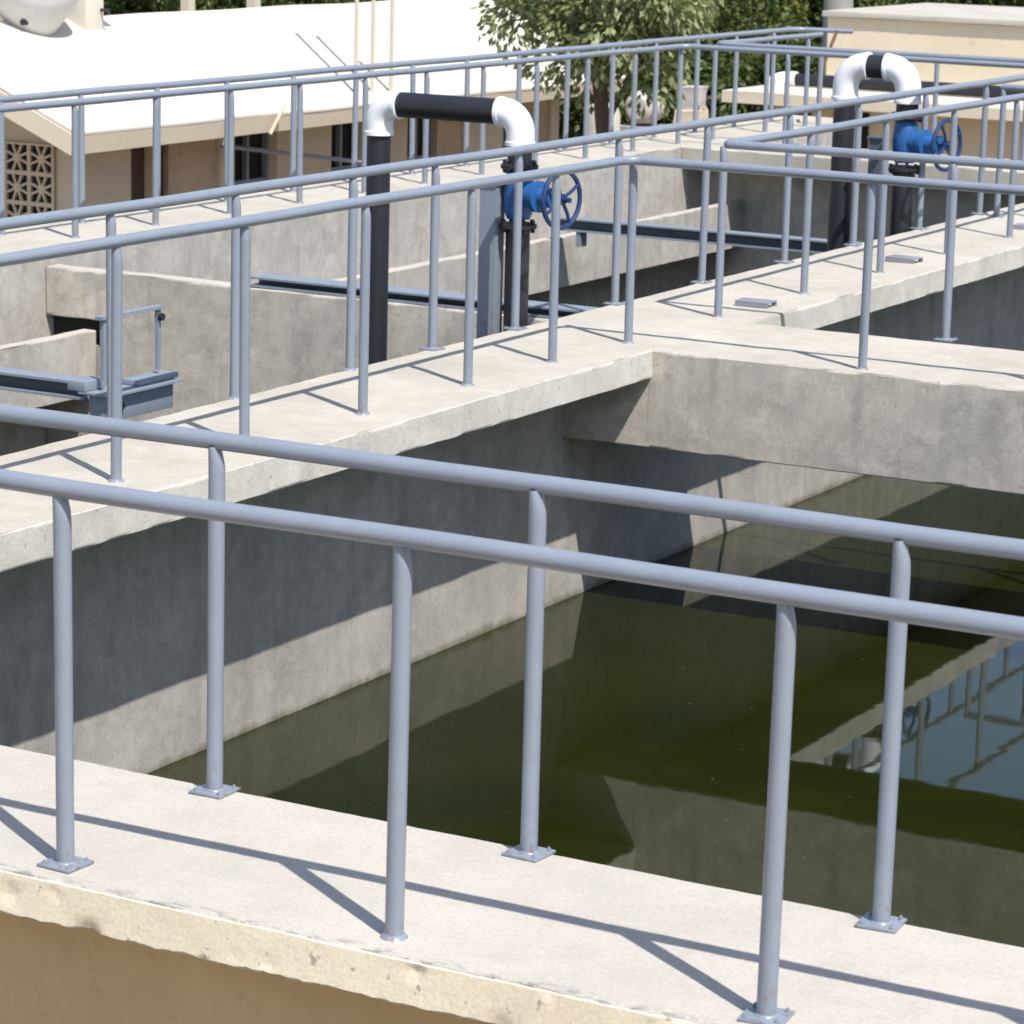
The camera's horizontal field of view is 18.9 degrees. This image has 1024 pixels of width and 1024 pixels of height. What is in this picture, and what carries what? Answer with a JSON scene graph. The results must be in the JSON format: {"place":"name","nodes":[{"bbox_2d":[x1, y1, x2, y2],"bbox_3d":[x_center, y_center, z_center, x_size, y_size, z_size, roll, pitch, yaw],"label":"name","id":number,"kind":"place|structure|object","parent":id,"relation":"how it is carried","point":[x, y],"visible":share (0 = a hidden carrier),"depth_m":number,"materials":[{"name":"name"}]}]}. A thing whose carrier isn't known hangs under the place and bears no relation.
{"place":"outdoors","nodes":[
{"label":"outdoors","id":0,"kind":"place"},
{"bbox_2d":[147,475,1023,947],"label":"water","id":1,"kind":"structure","parent":0,"point":[655,723],"depth_m":13.90,"materials":[{"name":"green liquid"}]},
{"bbox_2d":[816,30,838,103],"bbox_3d":[3.064,-4.222,29.949,0.182,0.923,0.194,3,12,7],"label":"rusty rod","id":2,"kind":"object","parent":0,"point":[831,43],"visible":0.33,"depth_m":29.89,"materials":[{"name":"brown metal"}]},
{"bbox_2d":[721,3,1023,159],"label":"tank house","id":3,"kind":"structure","parent":0,"point":[973,30],"depth_m":35.26,"materials":[{"name":"white paint"}]},
{"bbox_2d":[769,71,1023,97],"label":"pipeline","id":4,"kind":"object","parent":3,"relation":"on","point":[798,79],"visible":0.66,"depth_m":35.13,"materials":[{"name":"white plastic"}]},
{"label":"ground","id":5,"kind":"structure","parent":0,"visible":0},
{"bbox_2d":[103,0,230,15],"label":"tree","id":6,"kind":"object","parent":5,"relation":"on","point":[117,7],"visible":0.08,"depth_m":45.09,"materials":[{"name":"green plant"}]},
{"bbox_2d":[180,0,194,10],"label":"fence post","id":7,"kind":"object","parent":5,"relation":"on","point":[187,5],"visible":0.03,"depth_m":40.23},
{"bbox_2d":[129,0,245,10],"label":"tree","id":8,"kind":"object","parent":5,"relation":"on","point":[214,6],"visible":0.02,"depth_m":45.56,"materials":[{"name":"green plant"}]},
{"bbox_2d":[246,0,260,7],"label":"fence post","id":9,"kind":"object","parent":5,"relation":"on","point":[253,3],"visible":0.02,"depth_m":40.31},
{"bbox_2d":[195,0,384,10],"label":"tree","id":10,"kind":"object","parent":5,"relation":"on","point":[234,4],"visible":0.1,"depth_m":45.01,"materials":[{"name":"green plant"}]},
{"bbox_2d":[46,264,548,444],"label":"partition wall","id":11,"kind":"structure","parent":5,"relation":"on","point":[295,337],"depth_m":18.92,"materials":[{"name":"concrete"}]},
{"bbox_2d":[250,273,598,317],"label":"channel beam","id":12,"kind":"structure","parent":11,"relation":"on","point":[339,288],"depth_m":18.33,"materials":[{"name":"grey metal"}]},
{"bbox_2d":[0,0,625,217],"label":"building","id":13,"kind":"structure","parent":5,"relation":"on","point":[136,48],"depth_m":31.05,"materials":[{"name":"tan paint"},{"name":"white paint"},{"name":"glass"}]},
{"bbox_2d":[0,0,78,35],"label":"water tank","id":14,"kind":"object","parent":13,"relation":"on","point":[44,17],"visible":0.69,"depth_m":29.50,"materials":[{"name":"white plastic"}]},
{"bbox_2d":[66,0,111,29],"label":"roof vent","id":15,"kind":"object","parent":13,"relation":"on","point":[86,14],"visible":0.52,"depth_m":30.42,"materials":[{"name":"white paint"}]},
{"bbox_2d":[131,147,143,199],"bbox_3d":[-3.713,-2.463,30.027,0.050,2.830,0.360,8,14,28],"label":"door","id":16,"kind":"structure","parent":13,"relation":"in","point":[137,154],"depth_m":29.90,"materials":[{"name":"brown wood"}]},
{"bbox_2d":[160,145,162,195],"bbox_3d":[-3.520,-2.531,30.371,0.050,2.830,0.200,8,14,28],"label":"door","id":17,"kind":"structure","parent":13,"relation":"in","point":[161,177],"depth_m":30.25,"materials":[{"name":"brown wood"}]},
{"bbox_2d":[234,132,268,184],"bbox_3d":[-2.760,-3.246,31.659,0.100,1.930,0.790,8,14,28],"label":"window","id":18,"kind":"structure","parent":13,"relation":"in","point":[249,166],"depth_m":31.73,"materials":[{"name":"black glass"}]},
{"bbox_2d":[269,102,286,134],"bbox_3d":[-2.302,-3.864,30.249,0.036,0.309,0.247,10,15,35],"label":"wood batten","id":19,"kind":"object","parent":13,"relation":"on","point":[277,118],"visible":1,"depth_m":30.24,"materials":[{"name":"beige wood"}]},
{"bbox_2d":[331,122,358,170],"bbox_3d":[-1.892,-3.552,33.206,0.100,1.930,0.710,8,14,28],"label":"window","id":20,"kind":"structure","parent":13,"relation":"in","point":[341,140],"depth_m":33.16,"materials":[{"name":"black glass"}]},
{"bbox_2d":[354,0,358,64],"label":"vent pole","id":21,"kind":"object","parent":13,"relation":"on","point":[356,29],"depth_m":31.85,"materials":[{"name":"beige metal"}]},
{"bbox_2d":[370,0,375,92],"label":"vent pole","id":22,"kind":"object","parent":13,"relation":"on","point":[373,5],"depth_m":32.15,"materials":[{"name":"beige metal"}]},
{"bbox_2d":[389,0,394,90],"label":"vent pole","id":23,"kind":"object","parent":13,"relation":"on","point":[392,3],"visible":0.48,"depth_m":32.38,"materials":[{"name":"beige metal"}]},
{"bbox_2d":[407,118,432,160],"bbox_3d":[-1.125,-3.823,34.572,0.100,1.930,0.730,8,14,28],"label":"window","id":24,"kind":"structure","parent":13,"relation":"in","point":[418,122],"depth_m":34.67,"materials":[{"name":"black glass"}]},
{"bbox_2d":[502,127,507,147],"bbox_3d":[-0.152,-4.166,36.303,0.100,1.930,0.400,8,14,28],"label":"window","id":25,"kind":"structure","parent":13,"relation":"in","point":[504,131],"depth_m":36.28,"materials":[{"name":"grey metal"}]},
{"bbox_2d":[0,115,854,455],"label":"tank wall","id":26,"kind":"structure","parent":5,"relation":"on","point":[312,247],"depth_m":22.62,"materials":[{"name":"concrete"}]},
{"bbox_2d":[0,329,95,407],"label":"launder trough","id":27,"kind":"object","parent":26,"relation":"attached to","point":[72,353],"visible":0.66,"depth_m":18.95,"materials":[{"name":"concrete"}]},
{"bbox_2d":[0,367,88,400],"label":"channel beam","id":28,"kind":"structure","parent":27,"relation":"attached to","point":[34,382],"depth_m":14.51,"materials":[{"name":"grey metal"}]},
{"bbox_2d":[68,304,182,418],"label":"penstock gate","id":29,"kind":"structure","parent":28,"relation":"attached to","point":[146,393],"depth_m":14.29,"materials":[{"name":"grey metal"}]},
{"bbox_2d":[0,27,852,235],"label":"railing","id":30,"kind":"object","parent":26,"relation":"on","point":[158,86],"visible":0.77,"depth_m":24.06,"materials":[{"name":"grey metal"}]},
{"bbox_2d":[0,44,1023,237],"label":"railing","id":31,"kind":"object","parent":26,"relation":"on","point":[73,104],"visible":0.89,"depth_m":23.36,"materials":[{"name":"grey metal"}]},
{"bbox_2d":[334,200,743,297],"bbox_3d":[-0.400,-1.808,23.712,0.411,0.415,9.563,8,14,28],"label":"launder trough","id":32,"kind":"object","parent":26,"relation":"attached to","point":[591,260],"visible":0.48,"depth_m":25.08,"materials":[{"name":"concrete"}]},
{"bbox_2d":[560,216,863,253],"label":"channel beam","id":33,"kind":"structure","parent":32,"relation":"on","point":[581,227],"depth_m":23.99,"materials":[{"name":"grey metal"}]},
{"bbox_2d":[0,203,1023,773],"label":"walkway","id":34,"kind":"structure","parent":5,"relation":"on","point":[306,619],"depth_m":14.38,"materials":[{"name":"concrete"}]},
{"bbox_2d":[0,156,1023,482],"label":"railing","id":35,"kind":"object","parent":34,"relation":"on","point":[242,224],"visible":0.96,"depth_m":14.30,"materials":[{"name":"grey metal"}]},
{"bbox_2d":[0,74,1023,417],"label":"railing","id":36,"kind":"object","parent":34,"relation":"on","point":[232,192],"visible":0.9,"depth_m":15.73,"materials":[{"name":"grey metal"}]},
{"bbox_2d":[735,297,776,307],"bbox_3d":[1.383,-1.186,17.450,0.200,0.030,0.140,7,13,25],"label":"steel plate","id":37,"kind":"object","parent":34,"relation":"on","point":[754,302],"visible":1,"depth_m":17.41,"materials":[{"name":"metal"}]},
{"bbox_2d":[562,323,1023,494],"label":"walkway","id":38,"kind":"structure","parent":34,"relation":"attached to","point":[928,412],"depth_m":15.49,"materials":[{"name":"concrete"}]},
{"bbox_2d":[712,93,1023,341],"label":"railing","id":39,"kind":"object","parent":34,"relation":"on","point":[885,155],"visible":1,"depth_m":16.97,"materials":[{"name":"grey metal"}]},
{"bbox_2d":[885,254,922,263],"bbox_3d":[2.492,-1.609,19.571,0.200,0.030,0.140,9,14,31],"label":"steel plate","id":40,"kind":"object","parent":34,"relation":"on","point":[901,258],"visible":1,"depth_m":19.53,"materials":[{"name":"metal"}]},
{"bbox_2d":[988,83,1023,216],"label":"railing","id":41,"kind":"object","parent":34,"relation":"on","point":[1004,88],"visible":0.94,"depth_m":22.13,"materials":[{"name":"grey metal"}]},
{"bbox_2d":[1013,223,1023,229],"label":"steel plate","id":42,"kind":"object","parent":34,"relation":"on","point":[1019,226],"visible":0.98,"depth_m":21.47,"materials":[{"name":"metal"}]},
{"bbox_2d":[0,745,1023,1023],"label":"walkway","id":43,"kind":"structure","parent":5,"relation":"on","point":[176,903],"depth_m":7.37,"materials":[{"name":"concrete"}]},
{"bbox_2d":[0,469,1023,1023],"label":"railing","id":44,"kind":"object","parent":43,"relation":"on","point":[784,597],"visible":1,"depth_m":6.91,"materials":[{"name":"grey metal"}]},
{"bbox_2d":[0,403,1023,933],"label":"railing","id":45,"kind":"object","parent":43,"relation":"on","point":[898,535],"visible":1,"depth_m":7.60,"materials":[{"name":"grey metal"}]},
{"bbox_2d":[500,0,689,132],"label":"tree","id":46,"kind":"object","parent":5,"relation":"on","point":[523,5],"depth_m":41.23,"materials":[{"name":"green plant"}]},
{"bbox_2d":[469,0,723,133],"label":"tree","id":47,"kind":"object","parent":5,"relation":"on","point":[588,22],"visible":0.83,"depth_m":30.98,"materials":[{"name":"green plant"}]},
{"bbox_2d":[588,103,619,134],"bbox_3d":[0.966,-3.184,34.272,0.616,2.726,0.615,8,14,28],"label":"water drum","id":48,"kind":"object","parent":5,"relation":"on","point":[592,129],"visible":0.02,"depth_m":33.89,"materials":[{"name":"white plastic"}]},
{"bbox_2d":[620,90,664,130],"bbox_3d":[1.566,-3.729,36.998,0.512,2.685,0.516,8,14,28],"label":"barrel","id":49,"kind":"object","parent":5,"relation":"on","point":[646,121],"visible":0.14,"depth_m":36.61,"materials":[{"name":"white plastic"}]},
{"bbox_2d":[552,0,818,139],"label":"tree","id":50,"kind":"object","parent":5,"relation":"on","point":[576,122],"visible":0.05,"depth_m":40.50,"materials":[{"name":"green plant"}]},
{"bbox_2d":[673,85,708,122],"bbox_3d":[2.142,-3.828,37.456,0.357,2.720,0.350,8,14,28],"label":"concrete post","id":51,"kind":"object","parent":5,"relation":"on","point":[687,106],"visible":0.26,"depth_m":37.10,"materials":[{"name":"white concrete"}]},
{"bbox_2d":[608,0,818,123],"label":"tree","id":52,"kind":"object","parent":5,"relation":"on","point":[758,72],"visible":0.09,"depth_m":40.16,"materials":[{"name":"green plant"}]},
{"bbox_2d":[690,0,813,44],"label":"tree","id":53,"kind":"object","parent":5,"relation":"on","point":[771,15],"visible":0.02,"depth_m":42.59,"materials":[{"name":"green plant"}]},
{"bbox_2d":[821,0,852,74],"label":"utility pole","id":54,"kind":"object","parent":5,"relation":"on","point":[836,4],"depth_m":39.18,"materials":[{"name":"metal"}]},
{"bbox_2d":[732,0,952,62],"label":"tree","id":55,"kind":"object","parent":5,"relation":"on","point":[815,7],"visible":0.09,"depth_m":42.93,"materials":[{"name":"green plant"}]},
{"bbox_2d":[682,140,1023,280],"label":"walkway","id":56,"kind":"structure","parent":5,"relation":"on","point":[761,196],"depth_m":27.36,"materials":[{"name":"concrete"}]},
{"bbox_2d":[710,32,1023,145],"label":"railing","id":57,"kind":"object","parent":56,"relation":"on","point":[751,42],"visible":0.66,"depth_m":27.66,"materials":[{"name":"grey metal"}]},
{"bbox_2d":[935,0,988,4],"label":"tree","id":58,"kind":"object","parent":5,"relation":"on","point":[954,1],"visible":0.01,"depth_m":44.95,"materials":[{"name":"green plant"}]},
{"bbox_2d":[940,0,1023,6],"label":"tree","id":59,"kind":"object","parent":5,"relation":"on","point":[1013,3],"visible":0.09,"depth_m":44.61,"materials":[{"name":"green plant"}]},
{"label":"water","id":60,"kind":"structure","parent":0,"visible":0},
{"bbox_2d":[476,185,504,337],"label":"support column","id":61,"kind":"structure","parent":60,"relation":"in","point":[490,267],"depth_m":16.61,"materials":[{"name":"grey paint"}]},
{"bbox_2d":[364,89,581,364],"bbox_3d":[-0.298,-0.335,16.938,1.322,3.897,0.326,8,14,28],"label":"pipe loop","id":62,"kind":"object","parent":61,"relation":"attached to","point":[512,117],"visible":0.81,"depth_m":16.63,"materials":[{"name":"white plastic"}]},
{"bbox_2d":[864,135,881,239],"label":"support column","id":63,"kind":"structure","parent":60,"relation":"in","point":[875,143],"depth_m":21.23,"materials":[{"name":"metal"}]},
{"bbox_2d":[827,52,961,250],"bbox_3d":[2.580,-1.238,21.536,0.959,3.896,0.365,8,14,28],"label":"pipe loop","id":64,"kind":"object","parent":60,"relation":"in","point":[899,72],"visible":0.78,"depth_m":21.29,"materials":[{"name":"white plastic"}]}
]}

